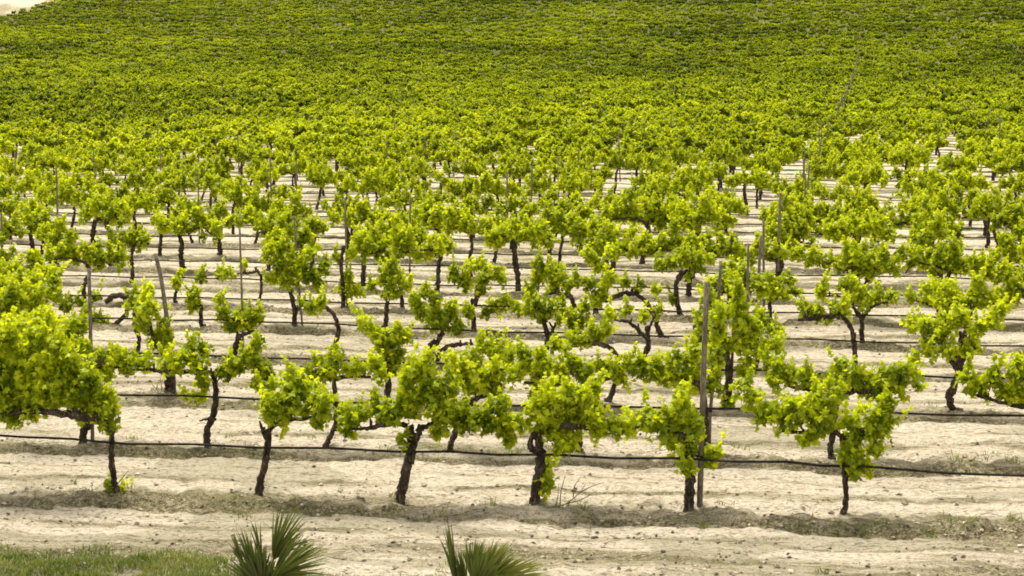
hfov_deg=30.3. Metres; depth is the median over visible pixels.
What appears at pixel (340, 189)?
grape vine
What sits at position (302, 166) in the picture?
grape vine
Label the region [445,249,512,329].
grape vine
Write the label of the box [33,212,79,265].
grape vine
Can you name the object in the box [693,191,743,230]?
grape vine
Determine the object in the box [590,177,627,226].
grape vine
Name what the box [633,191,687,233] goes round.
grape vine
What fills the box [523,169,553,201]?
grape vine
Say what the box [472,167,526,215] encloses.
grape vine
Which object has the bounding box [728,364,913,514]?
grape vine
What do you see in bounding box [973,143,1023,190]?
grape vine
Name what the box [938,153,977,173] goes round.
grape vine
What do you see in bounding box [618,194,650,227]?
grape vine
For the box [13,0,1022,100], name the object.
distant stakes
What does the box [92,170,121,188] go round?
grape vine
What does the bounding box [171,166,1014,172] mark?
irrigation hose
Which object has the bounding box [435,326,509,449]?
grape vine
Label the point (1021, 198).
grape vine
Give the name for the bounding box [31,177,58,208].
grape vine
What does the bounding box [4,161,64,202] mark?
grape vine
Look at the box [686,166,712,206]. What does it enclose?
grape vine
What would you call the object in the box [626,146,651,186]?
grape vine
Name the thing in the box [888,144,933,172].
grape vine
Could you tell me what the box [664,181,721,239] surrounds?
grape vine
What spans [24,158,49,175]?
grape vine
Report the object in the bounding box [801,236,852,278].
grape vine
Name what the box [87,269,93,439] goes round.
stake
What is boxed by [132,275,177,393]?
grape vine
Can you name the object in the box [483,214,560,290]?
grape vine
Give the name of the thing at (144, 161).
grape vine
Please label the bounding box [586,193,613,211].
grape vine
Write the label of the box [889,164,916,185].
grape vine
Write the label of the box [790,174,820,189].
grape vine
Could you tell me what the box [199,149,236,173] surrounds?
grape vine
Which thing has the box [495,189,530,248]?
grape vine
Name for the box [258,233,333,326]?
grape vine
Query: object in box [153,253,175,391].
stake
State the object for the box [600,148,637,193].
grape vine
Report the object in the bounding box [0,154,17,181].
grape vine
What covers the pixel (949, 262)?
grape vine
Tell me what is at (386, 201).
grape vine
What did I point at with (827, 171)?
grape vine
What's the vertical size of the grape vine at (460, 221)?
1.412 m
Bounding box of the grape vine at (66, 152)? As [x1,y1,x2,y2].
[60,148,74,172]
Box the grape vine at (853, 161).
[836,155,883,170]
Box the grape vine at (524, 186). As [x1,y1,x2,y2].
[501,176,533,218]
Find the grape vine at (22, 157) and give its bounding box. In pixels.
[16,151,32,168]
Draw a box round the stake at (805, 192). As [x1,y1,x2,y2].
[803,173,805,240]
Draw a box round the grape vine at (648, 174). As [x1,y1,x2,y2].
[645,169,654,181]
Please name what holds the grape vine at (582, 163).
on the ground at (206, 478)
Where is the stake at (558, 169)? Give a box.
[557,156,558,200]
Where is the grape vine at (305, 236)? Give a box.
[261,220,322,286]
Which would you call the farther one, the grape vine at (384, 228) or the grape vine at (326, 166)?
the grape vine at (326, 166)
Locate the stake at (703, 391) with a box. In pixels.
[696,281,709,506]
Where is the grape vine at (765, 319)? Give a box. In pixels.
[752,300,786,368]
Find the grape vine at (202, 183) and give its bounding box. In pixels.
[193,165,217,200]
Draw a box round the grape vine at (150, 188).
[134,179,161,199]
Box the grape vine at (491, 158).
[472,150,498,164]
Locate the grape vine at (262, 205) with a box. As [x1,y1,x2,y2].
[238,188,280,243]
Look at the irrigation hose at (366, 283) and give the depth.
28.39 m
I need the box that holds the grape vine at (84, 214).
[75,189,133,245]
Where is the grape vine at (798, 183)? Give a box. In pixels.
[771,170,828,197]
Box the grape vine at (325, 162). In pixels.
[304,150,328,166]
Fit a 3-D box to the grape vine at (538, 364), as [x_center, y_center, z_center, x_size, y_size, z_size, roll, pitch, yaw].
[0.630,1.090,18.956,1.457,1.282,0.492,2,7,19]
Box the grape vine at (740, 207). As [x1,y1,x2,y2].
[703,185,752,236]
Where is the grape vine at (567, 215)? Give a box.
[554,208,588,261]
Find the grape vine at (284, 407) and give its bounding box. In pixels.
[252,355,347,495]
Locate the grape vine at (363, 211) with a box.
[326,200,389,258]
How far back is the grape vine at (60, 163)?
50.13 m
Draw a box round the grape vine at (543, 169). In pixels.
[527,162,548,205]
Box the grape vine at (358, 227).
[349,220,372,286]
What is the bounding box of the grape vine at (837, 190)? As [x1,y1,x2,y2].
[818,176,871,201]
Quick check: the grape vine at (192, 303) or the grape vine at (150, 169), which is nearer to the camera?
the grape vine at (192, 303)
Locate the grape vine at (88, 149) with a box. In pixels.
[81,146,120,178]
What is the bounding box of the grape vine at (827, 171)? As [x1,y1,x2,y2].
[805,154,838,181]
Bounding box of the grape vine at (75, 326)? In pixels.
[0,303,112,443]
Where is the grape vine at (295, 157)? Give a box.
[275,146,309,186]
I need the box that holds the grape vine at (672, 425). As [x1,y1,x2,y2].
[618,375,726,511]
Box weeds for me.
[0,316,1023,573]
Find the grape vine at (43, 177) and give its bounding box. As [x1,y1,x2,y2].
[20,171,64,202]
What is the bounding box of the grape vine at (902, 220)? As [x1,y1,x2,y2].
[884,194,934,269]
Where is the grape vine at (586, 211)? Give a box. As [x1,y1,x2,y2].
[554,197,597,249]
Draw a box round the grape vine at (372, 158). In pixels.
[365,150,400,168]
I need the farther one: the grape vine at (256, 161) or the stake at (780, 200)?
the grape vine at (256, 161)
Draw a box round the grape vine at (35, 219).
[19,201,67,254]
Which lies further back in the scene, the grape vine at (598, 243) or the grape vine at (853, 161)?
the grape vine at (853, 161)
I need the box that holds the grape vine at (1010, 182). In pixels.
[997,173,1023,203]
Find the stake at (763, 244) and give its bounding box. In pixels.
[762,218,764,314]
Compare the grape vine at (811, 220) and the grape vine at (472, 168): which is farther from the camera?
the grape vine at (472, 168)
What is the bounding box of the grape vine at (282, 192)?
[265,181,302,200]
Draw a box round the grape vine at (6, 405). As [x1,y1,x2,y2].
[0,353,27,424]
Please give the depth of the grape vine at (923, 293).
24.68 m
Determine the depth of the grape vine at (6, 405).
17.61 m
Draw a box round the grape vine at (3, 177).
[0,170,5,186]
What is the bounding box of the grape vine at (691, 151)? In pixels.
[665,146,703,167]
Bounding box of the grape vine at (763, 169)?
[753,164,772,199]
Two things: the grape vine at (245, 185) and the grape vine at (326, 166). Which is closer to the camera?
the grape vine at (245, 185)
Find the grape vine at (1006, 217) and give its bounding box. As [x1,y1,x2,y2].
[989,200,1023,265]
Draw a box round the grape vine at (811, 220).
[765,204,822,267]
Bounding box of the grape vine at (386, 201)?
[373,180,434,210]
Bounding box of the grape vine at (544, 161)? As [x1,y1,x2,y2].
[529,154,561,178]
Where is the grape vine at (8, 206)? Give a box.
[0,191,27,239]
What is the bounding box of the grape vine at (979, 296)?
[927,262,1003,369]
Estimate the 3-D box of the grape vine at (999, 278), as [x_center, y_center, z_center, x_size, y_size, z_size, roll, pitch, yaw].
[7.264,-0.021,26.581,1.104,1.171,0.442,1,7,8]
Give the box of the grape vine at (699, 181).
[655,159,714,194]
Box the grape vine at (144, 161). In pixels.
[128,152,159,169]
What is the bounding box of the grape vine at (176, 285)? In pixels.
[169,267,186,302]
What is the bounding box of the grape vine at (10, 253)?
[0,231,16,263]
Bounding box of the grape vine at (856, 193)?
[841,183,872,206]
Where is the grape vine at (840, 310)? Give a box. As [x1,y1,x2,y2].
[789,288,857,368]
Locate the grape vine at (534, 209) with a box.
[517,199,540,220]
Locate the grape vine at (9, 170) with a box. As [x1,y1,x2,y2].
[0,153,25,188]
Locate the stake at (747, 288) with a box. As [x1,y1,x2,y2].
[746,243,748,313]
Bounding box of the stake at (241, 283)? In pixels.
[239,228,243,347]
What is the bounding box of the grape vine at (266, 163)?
[259,160,277,188]
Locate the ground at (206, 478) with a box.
[0,0,1023,575]
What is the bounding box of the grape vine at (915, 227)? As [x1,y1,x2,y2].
[906,208,964,274]
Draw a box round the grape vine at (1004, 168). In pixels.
[992,155,1023,194]
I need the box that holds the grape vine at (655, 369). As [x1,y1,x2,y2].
[636,299,730,455]
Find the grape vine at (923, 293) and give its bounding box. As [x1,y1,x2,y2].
[901,270,982,345]
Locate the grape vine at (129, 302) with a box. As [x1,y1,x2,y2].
[122,279,150,351]
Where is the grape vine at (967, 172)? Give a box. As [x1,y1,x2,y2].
[941,165,985,181]
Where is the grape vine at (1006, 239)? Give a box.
[984,220,1023,284]
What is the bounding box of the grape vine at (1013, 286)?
[994,261,1023,308]
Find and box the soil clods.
[0,254,1023,575]
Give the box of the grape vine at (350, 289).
[330,238,366,308]
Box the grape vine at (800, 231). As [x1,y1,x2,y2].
[765,214,818,272]
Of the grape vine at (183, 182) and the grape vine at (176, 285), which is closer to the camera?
the grape vine at (176, 285)
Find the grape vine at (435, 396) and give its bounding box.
[336,342,519,504]
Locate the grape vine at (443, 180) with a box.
[433,168,451,203]
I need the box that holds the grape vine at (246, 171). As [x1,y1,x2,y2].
[243,161,272,195]
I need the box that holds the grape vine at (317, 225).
[276,208,329,266]
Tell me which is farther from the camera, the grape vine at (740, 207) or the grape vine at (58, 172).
the grape vine at (58, 172)
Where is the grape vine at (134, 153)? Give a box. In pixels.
[124,143,145,159]
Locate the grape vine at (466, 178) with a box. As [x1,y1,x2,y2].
[449,175,484,201]
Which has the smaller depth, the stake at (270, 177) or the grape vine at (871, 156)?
the stake at (270, 177)
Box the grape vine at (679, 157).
[664,143,697,175]
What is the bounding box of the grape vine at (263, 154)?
[256,147,287,184]
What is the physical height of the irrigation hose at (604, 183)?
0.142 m
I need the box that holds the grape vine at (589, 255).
[577,239,621,313]
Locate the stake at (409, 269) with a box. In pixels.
[408,197,410,273]
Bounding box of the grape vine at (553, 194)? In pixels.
[536,183,585,209]
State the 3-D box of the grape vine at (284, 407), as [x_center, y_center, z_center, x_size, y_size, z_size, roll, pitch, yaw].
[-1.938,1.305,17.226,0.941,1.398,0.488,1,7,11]
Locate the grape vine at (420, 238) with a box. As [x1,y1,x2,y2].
[411,223,457,290]
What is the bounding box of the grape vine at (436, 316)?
[407,274,475,360]
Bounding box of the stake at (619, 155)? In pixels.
[618,132,620,181]
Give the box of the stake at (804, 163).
[804,147,804,179]
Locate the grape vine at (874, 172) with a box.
[838,159,888,189]
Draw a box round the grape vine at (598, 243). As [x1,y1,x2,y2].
[583,217,655,291]
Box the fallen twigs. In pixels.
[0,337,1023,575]
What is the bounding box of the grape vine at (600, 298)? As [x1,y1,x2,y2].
[581,265,668,338]
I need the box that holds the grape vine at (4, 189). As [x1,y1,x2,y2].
[0,180,12,199]
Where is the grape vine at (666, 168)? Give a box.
[644,153,677,175]
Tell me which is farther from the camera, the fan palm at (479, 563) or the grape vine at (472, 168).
the grape vine at (472, 168)
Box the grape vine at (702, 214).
[666,185,723,278]
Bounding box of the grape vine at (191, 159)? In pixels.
[180,151,197,181]
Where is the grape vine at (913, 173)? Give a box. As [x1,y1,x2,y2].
[909,156,944,180]
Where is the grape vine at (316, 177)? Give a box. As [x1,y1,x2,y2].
[306,162,339,209]
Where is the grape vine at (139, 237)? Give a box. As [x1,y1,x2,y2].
[106,214,152,283]
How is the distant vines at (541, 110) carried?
on the ground at (206, 478)
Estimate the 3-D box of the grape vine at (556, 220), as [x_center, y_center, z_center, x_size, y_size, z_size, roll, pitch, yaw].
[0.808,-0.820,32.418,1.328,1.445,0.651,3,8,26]
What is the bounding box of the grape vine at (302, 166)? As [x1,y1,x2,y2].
[272,153,311,194]
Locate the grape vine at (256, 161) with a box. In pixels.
[243,154,266,171]
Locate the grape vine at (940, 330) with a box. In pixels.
[899,292,1019,410]
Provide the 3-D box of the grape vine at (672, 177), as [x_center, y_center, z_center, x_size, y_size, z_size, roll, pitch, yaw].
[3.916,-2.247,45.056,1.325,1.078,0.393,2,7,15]
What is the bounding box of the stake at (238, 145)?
[237,133,239,175]
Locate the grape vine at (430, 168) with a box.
[419,159,434,190]
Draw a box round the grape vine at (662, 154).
[641,148,671,192]
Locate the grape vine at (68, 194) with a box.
[32,168,107,229]
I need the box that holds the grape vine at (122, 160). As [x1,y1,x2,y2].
[109,152,142,179]
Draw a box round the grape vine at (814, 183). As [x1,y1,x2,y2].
[798,169,823,187]
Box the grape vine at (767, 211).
[758,192,831,244]
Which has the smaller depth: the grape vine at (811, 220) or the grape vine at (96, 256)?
the grape vine at (96, 256)
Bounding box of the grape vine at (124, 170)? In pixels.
[115,159,140,189]
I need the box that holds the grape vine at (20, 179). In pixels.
[19,173,42,197]
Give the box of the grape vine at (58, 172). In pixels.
[54,167,68,205]
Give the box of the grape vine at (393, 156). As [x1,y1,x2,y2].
[379,142,411,182]
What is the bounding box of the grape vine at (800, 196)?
[770,186,814,207]
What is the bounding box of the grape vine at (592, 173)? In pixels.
[569,163,601,194]
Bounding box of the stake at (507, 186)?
[506,172,508,218]
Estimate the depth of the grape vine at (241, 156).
58.24 m
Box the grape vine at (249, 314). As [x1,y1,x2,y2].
[211,285,266,355]
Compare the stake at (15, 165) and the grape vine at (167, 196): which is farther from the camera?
the stake at (15, 165)
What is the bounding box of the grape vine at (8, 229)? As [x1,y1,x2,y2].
[0,204,29,246]
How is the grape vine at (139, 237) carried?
on the ground at (206, 478)
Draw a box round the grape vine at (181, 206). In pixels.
[167,195,201,242]
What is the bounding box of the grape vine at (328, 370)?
[283,337,391,446]
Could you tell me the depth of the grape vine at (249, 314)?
24.16 m
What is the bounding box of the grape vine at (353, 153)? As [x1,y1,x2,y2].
[339,146,382,183]
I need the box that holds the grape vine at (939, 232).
[909,207,986,281]
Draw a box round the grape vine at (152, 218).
[149,206,173,255]
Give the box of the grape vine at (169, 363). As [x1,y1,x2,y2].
[93,329,278,448]
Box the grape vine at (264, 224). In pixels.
[252,207,296,270]
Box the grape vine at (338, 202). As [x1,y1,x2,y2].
[315,191,372,235]
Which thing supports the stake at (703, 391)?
on the ground at (206, 478)
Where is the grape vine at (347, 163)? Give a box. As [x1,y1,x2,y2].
[336,148,367,174]
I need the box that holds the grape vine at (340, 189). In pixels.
[334,177,355,199]
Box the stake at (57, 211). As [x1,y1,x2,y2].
[55,168,58,264]
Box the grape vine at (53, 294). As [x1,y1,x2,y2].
[0,262,67,303]
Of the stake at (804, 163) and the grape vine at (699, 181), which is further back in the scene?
the stake at (804, 163)
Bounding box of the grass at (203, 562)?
[0,542,446,575]
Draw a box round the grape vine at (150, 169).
[137,164,163,182]
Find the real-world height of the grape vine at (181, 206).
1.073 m
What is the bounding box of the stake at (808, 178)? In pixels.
[807,165,809,189]
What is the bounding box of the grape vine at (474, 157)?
[462,146,480,175]
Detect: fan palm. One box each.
[225,505,332,575]
[439,523,548,575]
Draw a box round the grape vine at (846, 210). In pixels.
[810,194,886,228]
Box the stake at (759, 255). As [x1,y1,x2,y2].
[755,235,761,307]
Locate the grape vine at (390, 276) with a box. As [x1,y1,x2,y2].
[364,248,417,330]
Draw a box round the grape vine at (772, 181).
[753,168,782,208]
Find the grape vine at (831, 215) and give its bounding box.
[815,207,867,243]
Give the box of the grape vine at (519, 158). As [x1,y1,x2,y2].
[508,152,530,186]
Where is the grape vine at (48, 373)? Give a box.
[0,314,133,496]
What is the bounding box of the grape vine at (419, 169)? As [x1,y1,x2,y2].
[399,154,431,193]
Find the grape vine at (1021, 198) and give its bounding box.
[1014,193,1023,203]
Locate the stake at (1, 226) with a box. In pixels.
[0,213,2,267]
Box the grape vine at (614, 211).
[599,183,686,263]
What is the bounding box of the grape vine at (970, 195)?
[948,184,981,226]
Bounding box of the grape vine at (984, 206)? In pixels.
[949,181,1023,256]
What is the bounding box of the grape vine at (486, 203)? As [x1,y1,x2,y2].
[459,190,497,237]
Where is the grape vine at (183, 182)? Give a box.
[160,171,207,204]
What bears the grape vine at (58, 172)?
on the ground at (206, 478)
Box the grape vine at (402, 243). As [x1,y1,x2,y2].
[352,212,448,307]
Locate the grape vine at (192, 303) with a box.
[182,279,205,326]
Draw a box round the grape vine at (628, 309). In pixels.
[610,294,664,356]
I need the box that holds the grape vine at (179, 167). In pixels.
[161,160,198,194]
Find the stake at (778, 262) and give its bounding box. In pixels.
[777,209,779,280]
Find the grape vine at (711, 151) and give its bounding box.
[690,136,742,187]
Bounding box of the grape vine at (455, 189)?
[443,174,483,198]
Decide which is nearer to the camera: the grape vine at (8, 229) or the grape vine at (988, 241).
the grape vine at (8, 229)
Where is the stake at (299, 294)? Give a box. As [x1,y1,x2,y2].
[293,216,302,325]
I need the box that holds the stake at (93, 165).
[93,150,95,185]
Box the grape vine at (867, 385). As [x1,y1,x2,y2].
[757,343,929,459]
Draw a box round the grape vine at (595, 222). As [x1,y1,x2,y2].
[562,214,639,276]
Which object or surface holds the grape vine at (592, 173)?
on the ground at (206, 478)
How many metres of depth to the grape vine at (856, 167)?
48.66 m
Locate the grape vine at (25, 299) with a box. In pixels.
[0,277,68,328]
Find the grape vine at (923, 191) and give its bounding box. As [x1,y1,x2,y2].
[913,186,949,202]
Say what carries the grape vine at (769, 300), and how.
on the ground at (206, 478)
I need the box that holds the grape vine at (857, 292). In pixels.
[813,269,900,343]
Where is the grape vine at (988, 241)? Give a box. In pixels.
[973,191,1008,247]
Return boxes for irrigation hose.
[0,434,1023,476]
[3,243,1019,263]
[4,173,997,182]
[5,157,936,162]
[10,189,1019,201]
[10,258,969,278]
[12,196,897,208]
[26,233,986,249]
[39,203,987,218]
[49,170,985,176]
[51,212,1006,228]
[52,221,992,237]
[57,317,1023,346]
[60,275,918,295]
[60,294,1023,320]
[77,184,1023,195]
[98,179,1001,188]
[116,162,988,167]
[117,394,1023,416]
[128,352,1009,378]
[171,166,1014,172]
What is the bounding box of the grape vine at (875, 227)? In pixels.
[821,209,902,281]
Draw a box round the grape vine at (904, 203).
[894,181,938,214]
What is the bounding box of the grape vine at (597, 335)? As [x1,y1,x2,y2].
[546,295,619,401]
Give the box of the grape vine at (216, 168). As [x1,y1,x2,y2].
[190,155,232,204]
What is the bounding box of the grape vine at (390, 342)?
[347,299,415,397]
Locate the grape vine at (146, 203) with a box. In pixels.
[113,190,164,230]
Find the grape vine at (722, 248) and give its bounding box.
[643,216,745,296]
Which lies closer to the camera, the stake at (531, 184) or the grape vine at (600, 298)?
the grape vine at (600, 298)
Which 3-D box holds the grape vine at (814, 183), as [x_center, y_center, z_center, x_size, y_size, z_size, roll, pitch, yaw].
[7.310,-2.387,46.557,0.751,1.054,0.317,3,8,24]
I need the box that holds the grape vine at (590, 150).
[563,142,600,164]
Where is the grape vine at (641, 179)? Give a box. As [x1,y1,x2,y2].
[631,168,660,189]
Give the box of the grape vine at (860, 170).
[838,164,871,187]
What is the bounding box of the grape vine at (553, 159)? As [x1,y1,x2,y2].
[541,154,556,181]
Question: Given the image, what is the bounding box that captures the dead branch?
[552,477,603,506]
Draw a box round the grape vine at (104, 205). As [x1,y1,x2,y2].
[87,189,131,265]
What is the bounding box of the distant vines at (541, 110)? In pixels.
[0,0,1023,180]
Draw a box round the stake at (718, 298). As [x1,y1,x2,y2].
[708,261,721,443]
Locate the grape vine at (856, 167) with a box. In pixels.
[831,159,884,186]
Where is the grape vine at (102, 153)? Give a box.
[95,143,119,163]
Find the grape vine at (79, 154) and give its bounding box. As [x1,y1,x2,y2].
[65,143,92,187]
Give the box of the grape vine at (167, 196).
[153,185,185,232]
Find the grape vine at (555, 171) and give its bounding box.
[548,159,592,193]
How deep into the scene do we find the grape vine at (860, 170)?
46.23 m
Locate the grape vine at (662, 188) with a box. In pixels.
[628,171,694,230]
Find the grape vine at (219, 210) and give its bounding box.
[205,194,258,254]
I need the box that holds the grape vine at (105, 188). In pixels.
[88,181,115,197]
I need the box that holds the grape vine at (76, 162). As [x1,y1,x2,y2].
[69,153,97,184]
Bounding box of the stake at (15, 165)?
[14,152,15,194]
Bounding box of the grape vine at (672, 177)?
[651,171,702,191]
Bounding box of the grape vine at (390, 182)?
[340,159,407,212]
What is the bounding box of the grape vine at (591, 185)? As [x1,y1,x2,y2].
[556,165,605,190]
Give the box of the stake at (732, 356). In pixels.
[731,283,735,395]
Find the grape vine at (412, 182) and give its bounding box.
[405,171,432,191]
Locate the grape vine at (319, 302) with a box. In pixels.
[294,284,340,352]
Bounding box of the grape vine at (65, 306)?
[58,277,128,324]
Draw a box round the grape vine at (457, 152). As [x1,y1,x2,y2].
[428,142,465,176]
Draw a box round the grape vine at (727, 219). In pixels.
[711,204,738,242]
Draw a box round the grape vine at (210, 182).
[201,172,243,209]
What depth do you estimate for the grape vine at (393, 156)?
55.05 m
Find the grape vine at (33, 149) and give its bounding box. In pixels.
[25,141,59,162]
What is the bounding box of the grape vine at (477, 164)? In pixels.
[462,160,487,176]
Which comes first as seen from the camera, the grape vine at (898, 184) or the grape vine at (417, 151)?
the grape vine at (898, 184)
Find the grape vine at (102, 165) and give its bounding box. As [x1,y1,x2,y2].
[76,154,111,176]
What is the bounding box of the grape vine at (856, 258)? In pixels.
[837,234,904,317]
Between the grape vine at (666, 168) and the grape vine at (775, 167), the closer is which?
the grape vine at (666, 168)
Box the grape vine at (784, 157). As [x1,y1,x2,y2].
[754,145,793,178]
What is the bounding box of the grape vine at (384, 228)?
[352,209,428,240]
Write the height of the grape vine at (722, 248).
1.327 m
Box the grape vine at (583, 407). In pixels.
[502,367,627,504]
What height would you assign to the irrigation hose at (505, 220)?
0.063 m
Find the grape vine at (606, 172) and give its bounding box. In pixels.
[587,161,614,198]
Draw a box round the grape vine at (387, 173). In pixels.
[360,166,390,199]
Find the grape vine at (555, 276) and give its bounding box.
[520,246,585,312]
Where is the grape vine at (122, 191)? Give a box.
[102,181,131,230]
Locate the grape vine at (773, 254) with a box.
[727,232,806,299]
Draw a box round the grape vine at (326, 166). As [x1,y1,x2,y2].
[312,159,332,195]
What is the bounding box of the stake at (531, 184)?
[530,166,532,204]
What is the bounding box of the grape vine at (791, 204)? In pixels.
[777,188,802,236]
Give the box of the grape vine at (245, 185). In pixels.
[217,172,261,213]
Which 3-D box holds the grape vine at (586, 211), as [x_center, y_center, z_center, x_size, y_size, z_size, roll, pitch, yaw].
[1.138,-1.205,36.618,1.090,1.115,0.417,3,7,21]
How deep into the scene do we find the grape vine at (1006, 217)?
32.86 m
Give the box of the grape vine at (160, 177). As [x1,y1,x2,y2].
[151,167,186,205]
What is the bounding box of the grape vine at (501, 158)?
[494,146,516,176]
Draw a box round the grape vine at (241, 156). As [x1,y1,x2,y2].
[232,142,260,163]
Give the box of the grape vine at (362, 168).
[359,165,369,197]
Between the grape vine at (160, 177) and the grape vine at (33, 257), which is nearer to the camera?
the grape vine at (33, 257)
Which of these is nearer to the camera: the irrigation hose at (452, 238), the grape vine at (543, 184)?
the irrigation hose at (452, 238)
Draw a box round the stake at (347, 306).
[344,198,348,307]
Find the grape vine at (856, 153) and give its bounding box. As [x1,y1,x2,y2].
[847,136,875,160]
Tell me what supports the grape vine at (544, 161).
on the ground at (206, 478)
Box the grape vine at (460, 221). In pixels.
[441,200,498,276]
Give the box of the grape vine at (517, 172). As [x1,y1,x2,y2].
[498,158,545,196]
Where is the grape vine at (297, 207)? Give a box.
[268,187,313,241]
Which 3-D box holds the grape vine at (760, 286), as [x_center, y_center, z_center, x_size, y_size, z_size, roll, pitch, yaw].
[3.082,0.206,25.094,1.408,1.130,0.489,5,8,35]
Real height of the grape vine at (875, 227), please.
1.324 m
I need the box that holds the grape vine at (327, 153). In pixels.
[318,146,350,171]
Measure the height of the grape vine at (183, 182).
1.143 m
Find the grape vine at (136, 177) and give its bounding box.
[118,166,156,192]
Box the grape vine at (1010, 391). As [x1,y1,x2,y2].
[953,349,1023,408]
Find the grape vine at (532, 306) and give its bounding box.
[505,283,592,356]
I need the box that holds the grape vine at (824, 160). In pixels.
[807,147,839,179]
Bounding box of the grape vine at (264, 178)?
[247,158,280,203]
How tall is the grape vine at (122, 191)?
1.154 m
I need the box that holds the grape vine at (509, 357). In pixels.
[485,331,516,397]
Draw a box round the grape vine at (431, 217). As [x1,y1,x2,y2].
[393,193,463,233]
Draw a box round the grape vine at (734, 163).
[721,151,743,182]
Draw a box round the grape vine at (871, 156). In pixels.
[848,150,877,165]
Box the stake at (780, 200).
[775,193,781,276]
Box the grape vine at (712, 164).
[695,155,724,192]
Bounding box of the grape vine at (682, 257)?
[651,242,716,314]
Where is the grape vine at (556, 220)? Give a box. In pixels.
[523,198,587,271]
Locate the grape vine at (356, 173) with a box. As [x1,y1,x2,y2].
[335,165,361,199]
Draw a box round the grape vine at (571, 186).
[555,164,590,201]
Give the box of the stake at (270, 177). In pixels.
[269,156,271,198]
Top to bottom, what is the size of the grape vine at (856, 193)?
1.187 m
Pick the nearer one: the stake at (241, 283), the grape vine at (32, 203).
the stake at (241, 283)
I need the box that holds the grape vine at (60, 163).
[27,152,72,192]
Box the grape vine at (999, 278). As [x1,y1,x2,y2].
[992,253,1023,286]
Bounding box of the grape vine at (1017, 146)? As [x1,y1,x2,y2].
[1002,139,1021,177]
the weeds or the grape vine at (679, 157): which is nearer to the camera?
the weeds
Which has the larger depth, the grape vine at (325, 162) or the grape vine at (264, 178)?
the grape vine at (325, 162)
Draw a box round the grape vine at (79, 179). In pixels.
[65,163,95,190]
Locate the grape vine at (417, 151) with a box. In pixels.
[413,143,432,179]
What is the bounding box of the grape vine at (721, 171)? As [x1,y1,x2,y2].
[681,155,728,192]
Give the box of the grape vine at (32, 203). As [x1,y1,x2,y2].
[15,194,40,249]
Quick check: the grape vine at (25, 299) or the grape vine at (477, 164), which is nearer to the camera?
the grape vine at (25, 299)
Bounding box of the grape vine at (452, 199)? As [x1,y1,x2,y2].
[406,192,475,232]
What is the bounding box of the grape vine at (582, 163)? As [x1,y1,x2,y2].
[564,148,591,170]
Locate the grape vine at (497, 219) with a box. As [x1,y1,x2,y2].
[487,204,527,262]
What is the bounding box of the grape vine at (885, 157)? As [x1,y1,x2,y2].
[875,145,921,167]
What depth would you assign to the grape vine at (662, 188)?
40.59 m
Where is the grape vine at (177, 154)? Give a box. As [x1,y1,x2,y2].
[174,148,194,163]
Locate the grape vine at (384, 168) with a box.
[367,156,416,181]
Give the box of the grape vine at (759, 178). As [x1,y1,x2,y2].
[724,167,774,213]
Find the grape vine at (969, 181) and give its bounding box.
[948,165,993,213]
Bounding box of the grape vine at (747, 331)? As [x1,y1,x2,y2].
[682,271,786,407]
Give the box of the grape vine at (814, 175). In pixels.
[805,159,830,181]
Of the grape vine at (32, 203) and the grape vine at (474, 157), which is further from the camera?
the grape vine at (474, 157)
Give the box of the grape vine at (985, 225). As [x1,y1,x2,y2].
[970,189,999,235]
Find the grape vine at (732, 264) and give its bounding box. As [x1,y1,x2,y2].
[718,254,749,303]
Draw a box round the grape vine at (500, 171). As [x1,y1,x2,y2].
[490,163,508,198]
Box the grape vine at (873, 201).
[837,185,896,242]
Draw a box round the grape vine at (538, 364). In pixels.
[501,334,647,452]
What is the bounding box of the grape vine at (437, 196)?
[400,186,449,226]
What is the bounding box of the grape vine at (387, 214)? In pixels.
[355,198,389,223]
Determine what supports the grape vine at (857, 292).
on the ground at (206, 478)
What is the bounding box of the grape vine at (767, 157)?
[740,151,776,188]
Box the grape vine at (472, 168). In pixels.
[441,154,488,197]
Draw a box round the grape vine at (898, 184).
[894,180,937,193]
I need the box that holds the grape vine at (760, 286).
[695,262,798,299]
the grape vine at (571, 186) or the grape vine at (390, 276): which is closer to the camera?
the grape vine at (390, 276)
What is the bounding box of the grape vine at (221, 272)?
[193,256,262,304]
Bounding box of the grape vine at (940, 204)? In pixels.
[909,181,959,249]
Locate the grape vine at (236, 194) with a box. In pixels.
[224,179,261,234]
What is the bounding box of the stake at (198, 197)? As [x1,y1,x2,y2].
[197,169,199,242]
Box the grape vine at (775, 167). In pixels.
[740,154,782,193]
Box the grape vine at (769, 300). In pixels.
[764,270,803,317]
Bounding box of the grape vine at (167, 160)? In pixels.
[145,150,176,181]
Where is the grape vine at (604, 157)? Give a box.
[579,146,608,168]
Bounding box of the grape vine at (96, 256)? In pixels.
[42,228,131,299]
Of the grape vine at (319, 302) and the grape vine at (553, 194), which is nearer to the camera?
the grape vine at (319, 302)
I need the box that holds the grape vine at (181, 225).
[154,205,232,268]
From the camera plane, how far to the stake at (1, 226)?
29.42 m
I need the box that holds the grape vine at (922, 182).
[900,164,965,195]
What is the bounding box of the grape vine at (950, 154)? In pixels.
[936,149,975,164]
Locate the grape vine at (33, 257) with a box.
[0,248,71,287]
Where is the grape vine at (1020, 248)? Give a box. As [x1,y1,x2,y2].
[1016,216,1023,259]
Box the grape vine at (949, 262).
[893,236,1002,313]
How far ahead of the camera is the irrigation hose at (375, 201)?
44.34 m
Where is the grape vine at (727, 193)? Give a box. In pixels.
[714,184,736,213]
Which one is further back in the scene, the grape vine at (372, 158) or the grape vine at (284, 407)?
the grape vine at (372, 158)

